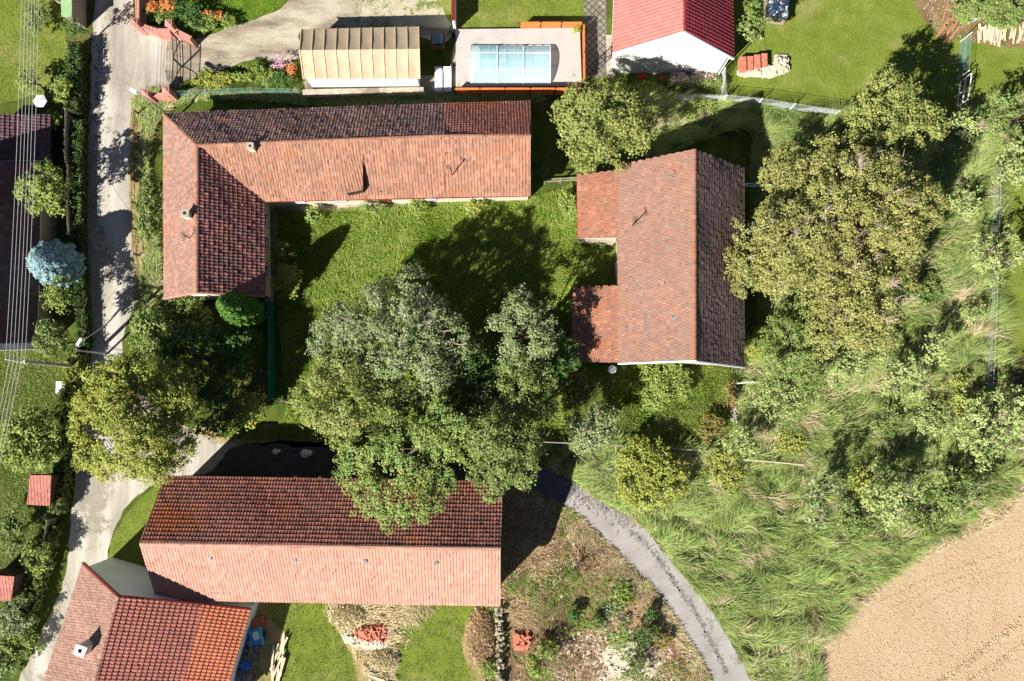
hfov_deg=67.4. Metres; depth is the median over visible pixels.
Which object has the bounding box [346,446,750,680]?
track
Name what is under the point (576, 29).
pot shrub
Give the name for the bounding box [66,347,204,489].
roadside tree
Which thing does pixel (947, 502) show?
fruit tree
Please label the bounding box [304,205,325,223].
courtyard bush
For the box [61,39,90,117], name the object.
hedge
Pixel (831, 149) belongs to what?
old tree
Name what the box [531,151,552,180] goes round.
garden bush
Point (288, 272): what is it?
courtyard bush
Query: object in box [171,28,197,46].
salmon wall
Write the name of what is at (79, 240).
hedge
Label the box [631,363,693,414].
garden bush
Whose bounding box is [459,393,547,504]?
grove tree
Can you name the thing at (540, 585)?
debris
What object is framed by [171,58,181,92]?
iron gate
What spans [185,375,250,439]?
thicket tree
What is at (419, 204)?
courtyard bush
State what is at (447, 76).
sun lounger
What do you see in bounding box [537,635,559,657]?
weed bush
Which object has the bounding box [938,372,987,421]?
scrub
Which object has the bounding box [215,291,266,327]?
thuja
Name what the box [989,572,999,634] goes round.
clod rows
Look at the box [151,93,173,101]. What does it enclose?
salmon wall
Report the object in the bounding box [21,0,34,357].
power cable
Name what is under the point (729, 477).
scrub
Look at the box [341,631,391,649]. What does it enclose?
rubble heap
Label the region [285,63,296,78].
flower bush
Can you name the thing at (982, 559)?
clod rows
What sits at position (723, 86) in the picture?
wire fence
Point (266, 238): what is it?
window
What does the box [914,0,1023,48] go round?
dirt patch
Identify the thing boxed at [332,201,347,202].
window
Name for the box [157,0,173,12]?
flower bush
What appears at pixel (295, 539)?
long barn
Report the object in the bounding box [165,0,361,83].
driveway
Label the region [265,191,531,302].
house path
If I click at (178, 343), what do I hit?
thicket tree
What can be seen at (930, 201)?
old tree
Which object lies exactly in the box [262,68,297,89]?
garden bush
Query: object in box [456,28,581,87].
pool deck
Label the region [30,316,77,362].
garden bush
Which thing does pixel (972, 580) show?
clod rows
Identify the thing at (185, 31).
lawn grass
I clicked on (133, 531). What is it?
lawn grass
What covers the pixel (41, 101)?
parasol
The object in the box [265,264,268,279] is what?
window
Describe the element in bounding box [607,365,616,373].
barrel
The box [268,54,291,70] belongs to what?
flower bush
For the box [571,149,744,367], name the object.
barn
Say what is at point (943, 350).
fruit tree
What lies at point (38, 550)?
garden bush
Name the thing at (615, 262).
window
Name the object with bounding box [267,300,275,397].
wire fence
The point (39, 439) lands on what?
apple tree
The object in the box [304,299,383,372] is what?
grove tree
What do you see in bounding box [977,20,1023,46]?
plank pile
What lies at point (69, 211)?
board fence
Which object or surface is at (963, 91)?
frame gate
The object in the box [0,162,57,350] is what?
dark roofed house
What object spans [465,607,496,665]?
straw mound
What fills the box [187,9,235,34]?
garden bush
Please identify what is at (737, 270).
old tree
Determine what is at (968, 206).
scrub
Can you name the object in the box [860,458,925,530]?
fruit tree
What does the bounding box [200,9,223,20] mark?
flower bush
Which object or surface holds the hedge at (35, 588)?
on the ground at (726, 146)
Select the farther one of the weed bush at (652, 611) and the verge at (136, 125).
the verge at (136, 125)
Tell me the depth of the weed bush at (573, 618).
57.52 m
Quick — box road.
[19,0,241,680]
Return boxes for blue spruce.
[25,238,86,287]
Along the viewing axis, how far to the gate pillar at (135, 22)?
60.56 m
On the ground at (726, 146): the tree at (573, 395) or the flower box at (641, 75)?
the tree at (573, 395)
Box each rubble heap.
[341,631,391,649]
[352,623,389,642]
[513,629,533,650]
[588,639,662,680]
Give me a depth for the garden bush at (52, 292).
57.17 m
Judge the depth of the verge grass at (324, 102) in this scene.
61.43 m
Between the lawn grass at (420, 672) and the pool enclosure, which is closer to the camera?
the lawn grass at (420, 672)
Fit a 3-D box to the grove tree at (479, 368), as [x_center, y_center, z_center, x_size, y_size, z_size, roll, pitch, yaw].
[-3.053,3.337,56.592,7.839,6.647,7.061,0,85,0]
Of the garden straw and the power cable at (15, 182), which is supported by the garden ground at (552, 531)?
the garden straw
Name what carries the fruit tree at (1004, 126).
on the meadow ground at (680, 417)
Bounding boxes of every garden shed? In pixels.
[0,568,30,600]
[27,473,60,505]
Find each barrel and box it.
[240,660,250,670]
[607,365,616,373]
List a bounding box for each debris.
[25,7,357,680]
[343,604,413,671]
[481,486,708,680]
[540,627,684,680]
[921,0,962,40]
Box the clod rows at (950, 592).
[915,571,1005,612]
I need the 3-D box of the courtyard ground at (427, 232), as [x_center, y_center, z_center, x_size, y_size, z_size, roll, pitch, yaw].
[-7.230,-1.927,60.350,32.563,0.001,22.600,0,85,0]
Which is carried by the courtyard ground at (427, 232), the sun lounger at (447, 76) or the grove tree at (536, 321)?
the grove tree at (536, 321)
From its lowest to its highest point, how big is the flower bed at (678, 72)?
0.760 m
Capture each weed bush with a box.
[478,659,497,679]
[522,642,563,680]
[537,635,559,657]
[565,552,595,586]
[565,607,583,623]
[587,614,603,631]
[597,598,632,632]
[607,578,640,609]
[618,645,649,680]
[631,617,661,646]
[643,604,660,621]
[652,632,673,650]
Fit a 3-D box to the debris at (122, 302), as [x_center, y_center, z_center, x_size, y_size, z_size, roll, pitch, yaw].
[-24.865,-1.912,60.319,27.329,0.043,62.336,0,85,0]
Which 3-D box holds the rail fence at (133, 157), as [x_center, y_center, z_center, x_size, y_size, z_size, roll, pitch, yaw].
[-29.692,-10.664,60.613,0.370,0.900,15.142,-2,85,0]
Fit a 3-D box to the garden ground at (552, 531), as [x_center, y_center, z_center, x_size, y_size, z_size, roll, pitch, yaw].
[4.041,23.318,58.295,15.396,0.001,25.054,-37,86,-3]
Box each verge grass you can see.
[132,81,546,316]
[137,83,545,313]
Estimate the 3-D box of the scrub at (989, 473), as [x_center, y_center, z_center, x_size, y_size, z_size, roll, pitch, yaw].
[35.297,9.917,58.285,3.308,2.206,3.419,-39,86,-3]
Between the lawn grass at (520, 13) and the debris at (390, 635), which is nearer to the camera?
the debris at (390, 635)
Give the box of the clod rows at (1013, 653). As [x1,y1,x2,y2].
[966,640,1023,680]
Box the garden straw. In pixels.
[492,493,710,680]
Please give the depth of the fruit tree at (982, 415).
56.78 m
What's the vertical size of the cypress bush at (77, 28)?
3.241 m
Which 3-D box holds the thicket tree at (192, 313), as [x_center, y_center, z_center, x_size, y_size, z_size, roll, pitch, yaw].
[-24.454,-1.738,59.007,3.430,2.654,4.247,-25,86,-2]
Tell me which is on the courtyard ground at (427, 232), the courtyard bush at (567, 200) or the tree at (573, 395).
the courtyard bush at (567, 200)
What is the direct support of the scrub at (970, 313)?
on the meadow ground at (680, 417)
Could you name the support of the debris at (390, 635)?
on the garden ground at (262, 666)
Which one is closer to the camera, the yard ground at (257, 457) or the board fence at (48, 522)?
the board fence at (48, 522)
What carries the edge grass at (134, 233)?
on the verge at (136, 125)
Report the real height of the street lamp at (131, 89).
4.270 m
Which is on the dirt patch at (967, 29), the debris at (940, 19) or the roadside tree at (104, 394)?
the debris at (940, 19)
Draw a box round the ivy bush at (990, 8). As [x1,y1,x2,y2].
[947,0,1023,31]
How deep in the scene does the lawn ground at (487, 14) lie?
62.35 m
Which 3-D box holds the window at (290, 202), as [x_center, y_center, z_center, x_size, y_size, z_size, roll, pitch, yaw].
[-16.745,-10.817,59.394,1.260,1.315,0.171,-1,85,0]
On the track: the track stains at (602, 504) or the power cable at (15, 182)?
the track stains at (602, 504)
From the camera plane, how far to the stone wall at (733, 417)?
59.29 m
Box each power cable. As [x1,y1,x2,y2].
[0,364,12,426]
[0,364,16,443]
[0,364,20,460]
[5,0,21,358]
[9,21,24,359]
[13,0,28,359]
[17,8,31,358]
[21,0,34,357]
[25,0,38,355]
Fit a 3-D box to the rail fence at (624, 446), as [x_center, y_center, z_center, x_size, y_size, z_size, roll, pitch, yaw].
[8.581,8.089,58.968,12.728,1.142,0.167,3,85,0]
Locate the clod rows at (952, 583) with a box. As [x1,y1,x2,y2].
[889,557,1023,610]
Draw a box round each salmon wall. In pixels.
[135,0,146,24]
[141,24,175,39]
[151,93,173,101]
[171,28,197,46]
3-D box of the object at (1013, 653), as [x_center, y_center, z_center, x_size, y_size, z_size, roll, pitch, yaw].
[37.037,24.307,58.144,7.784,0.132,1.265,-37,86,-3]
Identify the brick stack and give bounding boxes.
[738,56,746,72]
[746,56,752,71]
[753,54,760,69]
[760,53,767,67]
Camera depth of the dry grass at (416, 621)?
58.26 m
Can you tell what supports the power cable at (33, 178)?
attached to the utility pole
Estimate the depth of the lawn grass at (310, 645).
58.29 m
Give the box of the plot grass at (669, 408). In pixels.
[602,364,731,444]
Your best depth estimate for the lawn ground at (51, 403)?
59.78 m
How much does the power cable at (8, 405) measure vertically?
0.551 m
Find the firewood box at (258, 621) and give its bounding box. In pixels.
[250,615,264,628]
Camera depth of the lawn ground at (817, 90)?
62.04 m
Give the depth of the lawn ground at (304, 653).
58.30 m
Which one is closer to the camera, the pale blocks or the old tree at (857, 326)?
the old tree at (857, 326)
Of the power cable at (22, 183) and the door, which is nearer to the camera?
the power cable at (22, 183)
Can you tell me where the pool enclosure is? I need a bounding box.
[470,45,550,83]
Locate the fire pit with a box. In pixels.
[431,34,444,49]
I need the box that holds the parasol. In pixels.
[33,95,53,109]
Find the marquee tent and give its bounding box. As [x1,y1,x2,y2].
[299,26,419,88]
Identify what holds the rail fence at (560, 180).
on the ground at (726, 146)
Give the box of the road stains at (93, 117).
[87,36,113,260]
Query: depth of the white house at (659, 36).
57.21 m
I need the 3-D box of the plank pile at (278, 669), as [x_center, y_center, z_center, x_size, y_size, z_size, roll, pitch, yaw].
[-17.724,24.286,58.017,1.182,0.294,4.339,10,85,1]
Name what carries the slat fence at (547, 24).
on the lawn ground at (487, 14)
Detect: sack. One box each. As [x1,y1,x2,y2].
[272,449,280,454]
[301,449,312,457]
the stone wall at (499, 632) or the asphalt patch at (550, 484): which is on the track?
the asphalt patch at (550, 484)
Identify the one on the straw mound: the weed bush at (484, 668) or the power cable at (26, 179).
the weed bush at (484, 668)
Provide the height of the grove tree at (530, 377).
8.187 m
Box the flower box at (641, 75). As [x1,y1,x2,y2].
[638,73,646,78]
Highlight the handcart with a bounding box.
[248,626,265,645]
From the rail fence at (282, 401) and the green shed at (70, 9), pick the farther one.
the green shed at (70, 9)
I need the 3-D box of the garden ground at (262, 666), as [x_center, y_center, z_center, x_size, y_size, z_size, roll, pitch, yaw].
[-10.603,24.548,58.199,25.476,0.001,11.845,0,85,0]
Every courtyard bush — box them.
[270,262,303,299]
[271,239,296,260]
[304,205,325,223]
[358,200,380,216]
[408,199,429,215]
[462,198,486,218]
[557,184,576,223]
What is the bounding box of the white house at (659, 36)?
[611,0,734,74]
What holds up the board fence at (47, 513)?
on the lawn ground at (51, 403)
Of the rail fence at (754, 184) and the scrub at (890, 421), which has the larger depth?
the rail fence at (754, 184)
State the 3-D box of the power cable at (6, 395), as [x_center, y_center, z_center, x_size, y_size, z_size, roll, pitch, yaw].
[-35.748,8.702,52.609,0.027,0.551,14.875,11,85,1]
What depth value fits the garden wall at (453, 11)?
60.49 m
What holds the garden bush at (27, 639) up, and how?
on the ground at (726, 146)
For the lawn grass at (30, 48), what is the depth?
62.08 m
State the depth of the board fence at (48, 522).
58.03 m
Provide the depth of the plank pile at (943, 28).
62.03 m
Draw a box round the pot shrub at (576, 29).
[572,24,582,32]
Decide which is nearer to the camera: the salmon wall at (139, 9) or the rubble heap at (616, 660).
the rubble heap at (616, 660)
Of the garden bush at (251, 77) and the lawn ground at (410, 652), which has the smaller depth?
the lawn ground at (410, 652)
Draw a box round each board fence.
[38,517,56,557]
[45,419,62,514]
[63,108,75,164]
[66,164,72,236]
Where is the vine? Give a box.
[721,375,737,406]
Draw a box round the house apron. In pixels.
[606,35,615,77]
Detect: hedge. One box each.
[0,522,62,667]
[47,415,79,514]
[57,348,90,403]
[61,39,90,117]
[69,118,94,349]
[133,172,163,240]
[140,301,166,335]
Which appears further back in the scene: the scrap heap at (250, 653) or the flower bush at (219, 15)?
the flower bush at (219, 15)
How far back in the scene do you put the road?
60.68 m
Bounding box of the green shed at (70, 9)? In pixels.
[61,0,86,28]
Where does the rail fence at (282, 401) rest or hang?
on the courtyard ground at (427, 232)
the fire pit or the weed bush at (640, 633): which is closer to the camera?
the weed bush at (640, 633)
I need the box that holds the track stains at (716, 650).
[627,529,728,674]
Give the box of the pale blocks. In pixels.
[736,54,789,78]
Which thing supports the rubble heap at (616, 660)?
on the garden ground at (552, 531)
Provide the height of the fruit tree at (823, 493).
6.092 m
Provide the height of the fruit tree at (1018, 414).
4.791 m
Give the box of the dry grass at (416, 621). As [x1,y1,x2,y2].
[320,603,441,680]
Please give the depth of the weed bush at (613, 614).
58.17 m
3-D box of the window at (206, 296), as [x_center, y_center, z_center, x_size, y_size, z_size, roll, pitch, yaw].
[-23.634,-3.326,58.785,1.160,1.315,0.170,0,85,0]
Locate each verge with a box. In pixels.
[77,0,95,121]
[128,95,142,305]
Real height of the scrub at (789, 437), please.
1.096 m
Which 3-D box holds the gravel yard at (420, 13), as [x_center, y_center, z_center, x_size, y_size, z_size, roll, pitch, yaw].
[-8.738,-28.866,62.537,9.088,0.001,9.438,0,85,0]
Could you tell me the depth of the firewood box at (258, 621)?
57.81 m
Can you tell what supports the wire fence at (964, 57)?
on the lawn ground at (817, 90)
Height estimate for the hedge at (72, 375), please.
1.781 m
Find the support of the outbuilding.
on the ground at (726, 146)
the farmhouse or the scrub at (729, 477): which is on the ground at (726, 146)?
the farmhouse
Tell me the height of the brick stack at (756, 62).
0.710 m
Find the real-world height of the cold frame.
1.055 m
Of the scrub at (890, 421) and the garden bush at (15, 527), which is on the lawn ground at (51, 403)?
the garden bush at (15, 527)
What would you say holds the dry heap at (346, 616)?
on the garden ground at (262, 666)
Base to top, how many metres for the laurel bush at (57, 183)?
5.672 m
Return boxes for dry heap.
[327,603,367,628]
[367,648,400,672]
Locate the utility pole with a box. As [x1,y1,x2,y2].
[5,359,73,367]
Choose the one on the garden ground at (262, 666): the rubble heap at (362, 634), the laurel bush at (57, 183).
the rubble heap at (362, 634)
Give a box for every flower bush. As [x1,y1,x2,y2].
[146,0,159,12]
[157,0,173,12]
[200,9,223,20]
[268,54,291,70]
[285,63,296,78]
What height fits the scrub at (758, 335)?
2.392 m
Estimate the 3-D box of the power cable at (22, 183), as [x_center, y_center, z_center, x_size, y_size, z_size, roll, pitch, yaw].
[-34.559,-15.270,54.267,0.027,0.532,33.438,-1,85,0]
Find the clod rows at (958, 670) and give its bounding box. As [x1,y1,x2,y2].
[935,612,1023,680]
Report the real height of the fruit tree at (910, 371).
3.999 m
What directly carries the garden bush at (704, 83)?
on the lawn ground at (817, 90)
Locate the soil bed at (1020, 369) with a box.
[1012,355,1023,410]
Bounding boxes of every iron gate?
[171,32,181,66]
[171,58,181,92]
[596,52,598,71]
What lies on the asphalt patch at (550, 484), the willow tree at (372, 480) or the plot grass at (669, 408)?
the willow tree at (372, 480)
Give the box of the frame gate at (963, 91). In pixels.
[956,73,971,107]
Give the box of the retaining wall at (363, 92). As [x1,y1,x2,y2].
[303,87,424,98]
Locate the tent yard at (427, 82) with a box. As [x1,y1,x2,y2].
[303,27,455,93]
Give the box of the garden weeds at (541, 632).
[488,488,712,680]
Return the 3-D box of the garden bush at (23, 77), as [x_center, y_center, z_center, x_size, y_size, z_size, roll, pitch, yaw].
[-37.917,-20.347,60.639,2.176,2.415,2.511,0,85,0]
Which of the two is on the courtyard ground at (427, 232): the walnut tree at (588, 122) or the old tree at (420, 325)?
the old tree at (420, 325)
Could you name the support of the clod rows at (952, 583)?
on the field
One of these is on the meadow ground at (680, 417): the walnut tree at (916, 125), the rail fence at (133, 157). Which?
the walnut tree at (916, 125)
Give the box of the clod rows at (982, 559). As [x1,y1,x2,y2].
[882,546,1023,601]
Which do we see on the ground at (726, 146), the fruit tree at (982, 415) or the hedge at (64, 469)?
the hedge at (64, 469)
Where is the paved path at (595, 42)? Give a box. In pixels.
[584,0,606,77]
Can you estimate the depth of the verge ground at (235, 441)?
59.56 m
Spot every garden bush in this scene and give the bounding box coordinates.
[0,504,29,558]
[0,589,39,639]
[0,639,20,680]
[4,624,44,662]
[14,66,44,95]
[18,537,53,576]
[22,0,53,36]
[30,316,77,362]
[39,274,75,314]
[45,109,63,130]
[46,74,73,102]
[143,0,175,23]
[163,0,205,30]
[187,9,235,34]
[190,68,235,91]
[227,62,282,87]
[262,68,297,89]
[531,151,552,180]
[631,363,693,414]
[660,71,729,89]
[685,95,720,130]
[694,413,726,445]
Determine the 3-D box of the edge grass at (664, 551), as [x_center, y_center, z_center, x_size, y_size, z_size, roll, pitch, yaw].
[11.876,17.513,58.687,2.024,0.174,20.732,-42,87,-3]
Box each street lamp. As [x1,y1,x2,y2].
[75,337,107,354]
[129,87,165,112]
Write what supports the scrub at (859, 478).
on the meadow ground at (680, 417)
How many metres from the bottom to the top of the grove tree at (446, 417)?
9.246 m
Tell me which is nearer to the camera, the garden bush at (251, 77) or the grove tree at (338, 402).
the grove tree at (338, 402)
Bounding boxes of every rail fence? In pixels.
[131,110,140,300]
[270,398,304,405]
[543,177,575,184]
[544,441,707,451]
[743,459,804,465]
[745,183,770,187]
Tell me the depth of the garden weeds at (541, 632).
58.46 m
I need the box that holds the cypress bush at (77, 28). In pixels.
[60,17,94,40]
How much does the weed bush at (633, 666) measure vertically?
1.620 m
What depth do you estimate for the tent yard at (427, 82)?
61.94 m
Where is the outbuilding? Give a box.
[0,113,60,165]
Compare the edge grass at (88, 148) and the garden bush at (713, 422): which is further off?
the edge grass at (88, 148)
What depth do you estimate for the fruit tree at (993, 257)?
57.72 m
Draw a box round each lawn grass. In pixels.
[0,0,65,101]
[113,487,157,565]
[146,0,281,35]
[271,602,357,680]
[395,605,477,680]
[444,0,604,31]
[1003,128,1023,395]
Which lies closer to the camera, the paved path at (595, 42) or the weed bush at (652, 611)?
the weed bush at (652, 611)
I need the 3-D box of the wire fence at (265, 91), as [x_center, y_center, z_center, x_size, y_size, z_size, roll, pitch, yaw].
[-22.014,-19.738,61.123,10.098,1.352,0.252,-1,85,0]
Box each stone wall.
[494,606,504,680]
[729,388,737,421]
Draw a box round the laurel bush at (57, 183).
[12,156,78,217]
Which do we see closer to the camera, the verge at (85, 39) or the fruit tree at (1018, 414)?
the fruit tree at (1018, 414)
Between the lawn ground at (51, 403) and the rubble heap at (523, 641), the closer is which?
the rubble heap at (523, 641)
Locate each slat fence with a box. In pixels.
[454,88,580,95]
[519,22,582,28]
[582,23,584,86]
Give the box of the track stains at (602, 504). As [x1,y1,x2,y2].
[565,483,637,534]
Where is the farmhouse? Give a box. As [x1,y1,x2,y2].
[162,100,530,299]
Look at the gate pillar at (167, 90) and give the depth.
60.24 m
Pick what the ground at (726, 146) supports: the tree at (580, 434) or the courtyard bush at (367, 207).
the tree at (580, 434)
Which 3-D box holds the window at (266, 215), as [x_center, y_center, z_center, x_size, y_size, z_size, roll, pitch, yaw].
[-19.077,-9.378,59.277,0.170,1.315,1.160,0,85,0]
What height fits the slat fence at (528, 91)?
1.350 m
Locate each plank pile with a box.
[269,634,287,680]
[368,671,386,680]
[934,2,959,44]
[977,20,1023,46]
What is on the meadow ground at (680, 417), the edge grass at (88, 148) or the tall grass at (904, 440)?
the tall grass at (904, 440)
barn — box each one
[139,476,502,606]
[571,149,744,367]
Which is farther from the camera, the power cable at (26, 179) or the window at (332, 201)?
the window at (332, 201)
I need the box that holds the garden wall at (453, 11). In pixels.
[451,0,455,31]
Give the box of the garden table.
[56,381,64,392]
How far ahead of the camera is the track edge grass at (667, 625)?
58.48 m
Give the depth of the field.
58.47 m
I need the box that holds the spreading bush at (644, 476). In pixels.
[614,434,692,513]
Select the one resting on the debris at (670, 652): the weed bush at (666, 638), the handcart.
the weed bush at (666, 638)
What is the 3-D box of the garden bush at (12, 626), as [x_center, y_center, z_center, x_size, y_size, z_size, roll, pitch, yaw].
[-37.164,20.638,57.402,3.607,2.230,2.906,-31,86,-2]
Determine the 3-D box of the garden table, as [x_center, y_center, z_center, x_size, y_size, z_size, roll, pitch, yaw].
[-34.742,3.639,59.528,0.800,0.745,0.900,0,85,0]
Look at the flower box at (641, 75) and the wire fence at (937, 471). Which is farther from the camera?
the flower box at (641, 75)
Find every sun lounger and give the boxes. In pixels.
[434,66,442,91]
[444,66,450,91]
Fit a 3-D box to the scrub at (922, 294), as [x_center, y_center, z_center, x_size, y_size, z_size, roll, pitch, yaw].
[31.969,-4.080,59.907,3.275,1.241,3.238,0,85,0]
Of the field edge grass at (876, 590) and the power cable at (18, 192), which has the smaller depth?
the power cable at (18, 192)
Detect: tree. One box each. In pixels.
[0,403,67,474]
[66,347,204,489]
[127,307,179,363]
[151,319,235,401]
[165,295,215,340]
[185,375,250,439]
[202,323,263,380]
[224,392,267,430]
[287,344,405,453]
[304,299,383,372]
[331,260,472,400]
[331,402,461,535]
[381,369,459,450]
[415,324,483,389]
[416,339,520,429]
[416,390,490,466]
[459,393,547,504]
[474,349,562,438]
[484,283,564,371]
[522,335,581,387]
[547,72,662,174]
[550,358,600,412]
[562,399,622,457]
[717,424,761,462]
[722,236,774,299]
[729,192,850,303]
[736,0,769,45]
[752,299,845,394]
[756,139,821,207]
[792,235,920,363]
[794,468,854,534]
[795,143,950,285]
[795,331,871,395]
[799,131,861,191]
[840,63,952,164]
[859,140,931,205]
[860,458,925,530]
[876,347,931,411]
[877,187,942,237]
[920,329,953,366]
[923,464,992,521]
[942,107,988,141]
[950,382,1023,471]
[969,222,1023,288]
[981,89,1023,148]
[989,137,1023,190]
[992,384,1023,432]
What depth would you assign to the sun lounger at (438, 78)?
61.48 m
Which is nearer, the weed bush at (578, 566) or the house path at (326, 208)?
the weed bush at (578, 566)
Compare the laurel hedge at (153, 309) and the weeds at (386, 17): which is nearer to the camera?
the laurel hedge at (153, 309)
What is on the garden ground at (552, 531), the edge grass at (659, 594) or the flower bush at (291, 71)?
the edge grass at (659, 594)
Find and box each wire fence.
[172,87,299,97]
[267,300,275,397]
[673,94,839,114]
[720,67,725,98]
[910,468,959,473]
[958,32,971,78]
[983,162,1001,473]
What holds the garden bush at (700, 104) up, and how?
on the meadow ground at (680, 417)
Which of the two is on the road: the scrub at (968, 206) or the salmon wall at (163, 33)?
the salmon wall at (163, 33)
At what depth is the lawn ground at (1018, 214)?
60.67 m
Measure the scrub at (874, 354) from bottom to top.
2.753 m
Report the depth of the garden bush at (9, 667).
57.03 m
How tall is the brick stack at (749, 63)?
0.620 m
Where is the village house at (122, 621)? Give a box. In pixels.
[43,557,258,680]
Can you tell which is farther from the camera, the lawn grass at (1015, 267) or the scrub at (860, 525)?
the lawn grass at (1015, 267)
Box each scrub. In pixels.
[701,448,748,496]
[744,322,780,363]
[748,354,819,425]
[771,428,810,457]
[834,495,883,538]
[845,313,902,364]
[848,460,874,497]
[871,398,904,440]
[901,488,951,539]
[902,269,943,308]
[910,398,954,437]
[924,140,969,181]
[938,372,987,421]
[943,182,983,223]
[956,296,989,327]
[965,444,1006,492]
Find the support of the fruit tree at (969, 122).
on the meadow ground at (680, 417)
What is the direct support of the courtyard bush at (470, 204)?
on the courtyard ground at (427, 232)
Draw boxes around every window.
[193,295,213,298]
[265,213,268,227]
[265,236,268,251]
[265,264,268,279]
[290,202,305,203]
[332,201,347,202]
[615,262,616,276]
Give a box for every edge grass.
[85,102,91,301]
[128,100,138,300]
[566,477,749,679]
[568,517,710,680]
[579,515,713,679]
[811,480,1023,679]
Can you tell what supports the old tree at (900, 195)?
on the meadow ground at (680, 417)
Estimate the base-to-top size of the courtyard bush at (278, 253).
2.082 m
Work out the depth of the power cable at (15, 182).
54.19 m
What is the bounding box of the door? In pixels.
[379,200,392,203]
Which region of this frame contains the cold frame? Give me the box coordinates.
[764,0,789,24]
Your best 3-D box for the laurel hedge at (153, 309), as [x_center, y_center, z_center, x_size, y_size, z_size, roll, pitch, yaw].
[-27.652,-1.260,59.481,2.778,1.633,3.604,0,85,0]
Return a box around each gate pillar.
[130,17,147,34]
[141,89,157,103]
[162,86,178,101]
[165,19,178,36]
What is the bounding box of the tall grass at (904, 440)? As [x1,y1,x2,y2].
[540,86,1023,680]
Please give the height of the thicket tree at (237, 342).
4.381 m
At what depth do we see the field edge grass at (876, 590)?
58.84 m
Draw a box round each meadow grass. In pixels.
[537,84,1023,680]
[537,87,1022,680]
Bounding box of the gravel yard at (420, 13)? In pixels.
[359,0,452,40]
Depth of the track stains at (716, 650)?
58.56 m
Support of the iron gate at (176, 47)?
on the driveway
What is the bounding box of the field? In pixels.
[816,390,1023,680]
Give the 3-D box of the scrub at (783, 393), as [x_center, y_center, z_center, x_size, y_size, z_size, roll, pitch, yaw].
[20.840,3.781,58.839,5.372,2.096,5.589,0,85,0]
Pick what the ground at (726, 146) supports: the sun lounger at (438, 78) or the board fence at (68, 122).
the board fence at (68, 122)
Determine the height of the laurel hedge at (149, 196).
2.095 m
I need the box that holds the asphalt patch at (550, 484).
[346,447,578,502]
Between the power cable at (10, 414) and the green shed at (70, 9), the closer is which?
the power cable at (10, 414)
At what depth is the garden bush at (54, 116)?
60.10 m
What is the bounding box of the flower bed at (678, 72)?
[670,70,716,87]
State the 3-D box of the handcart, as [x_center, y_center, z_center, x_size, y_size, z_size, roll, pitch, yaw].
[-19.220,22.223,57.928,1.140,0.925,1.453,0,85,0]
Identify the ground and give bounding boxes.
[0,0,67,102]
[0,0,1023,680]
[0,349,66,568]
[108,486,160,566]
[147,0,285,35]
[190,423,367,447]
[206,440,356,478]
[235,602,481,680]
[268,602,356,680]
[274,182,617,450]
[394,605,483,680]
[440,0,583,32]
[481,486,711,680]
[536,105,1012,679]
[633,0,1023,116]
[1001,129,1023,362]
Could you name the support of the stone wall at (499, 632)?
on the garden ground at (552, 531)
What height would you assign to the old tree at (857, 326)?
9.762 m
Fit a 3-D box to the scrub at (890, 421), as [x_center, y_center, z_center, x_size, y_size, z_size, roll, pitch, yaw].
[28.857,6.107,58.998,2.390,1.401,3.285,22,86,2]
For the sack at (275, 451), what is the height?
0.360 m
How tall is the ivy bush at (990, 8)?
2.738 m
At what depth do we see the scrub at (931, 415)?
58.34 m
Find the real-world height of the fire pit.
1.020 m
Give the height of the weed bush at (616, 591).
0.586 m
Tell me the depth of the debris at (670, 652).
58.22 m
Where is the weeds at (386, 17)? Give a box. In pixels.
[353,0,452,34]
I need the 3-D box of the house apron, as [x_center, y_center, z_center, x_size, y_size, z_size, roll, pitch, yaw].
[8.007,-22.960,62.043,0.777,0.001,3.583,0,85,0]
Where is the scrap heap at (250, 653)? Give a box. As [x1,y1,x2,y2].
[236,635,260,680]
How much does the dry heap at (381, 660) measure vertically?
0.609 m
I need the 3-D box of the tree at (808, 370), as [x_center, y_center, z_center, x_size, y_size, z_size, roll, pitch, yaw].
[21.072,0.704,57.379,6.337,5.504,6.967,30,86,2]
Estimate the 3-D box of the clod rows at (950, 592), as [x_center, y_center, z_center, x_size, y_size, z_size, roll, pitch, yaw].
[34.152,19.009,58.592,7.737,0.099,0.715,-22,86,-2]
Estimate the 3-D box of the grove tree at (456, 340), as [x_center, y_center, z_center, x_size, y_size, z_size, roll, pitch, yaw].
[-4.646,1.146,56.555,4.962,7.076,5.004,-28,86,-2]
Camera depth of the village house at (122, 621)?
53.49 m
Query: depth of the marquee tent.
59.21 m
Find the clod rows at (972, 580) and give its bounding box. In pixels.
[963,577,973,645]

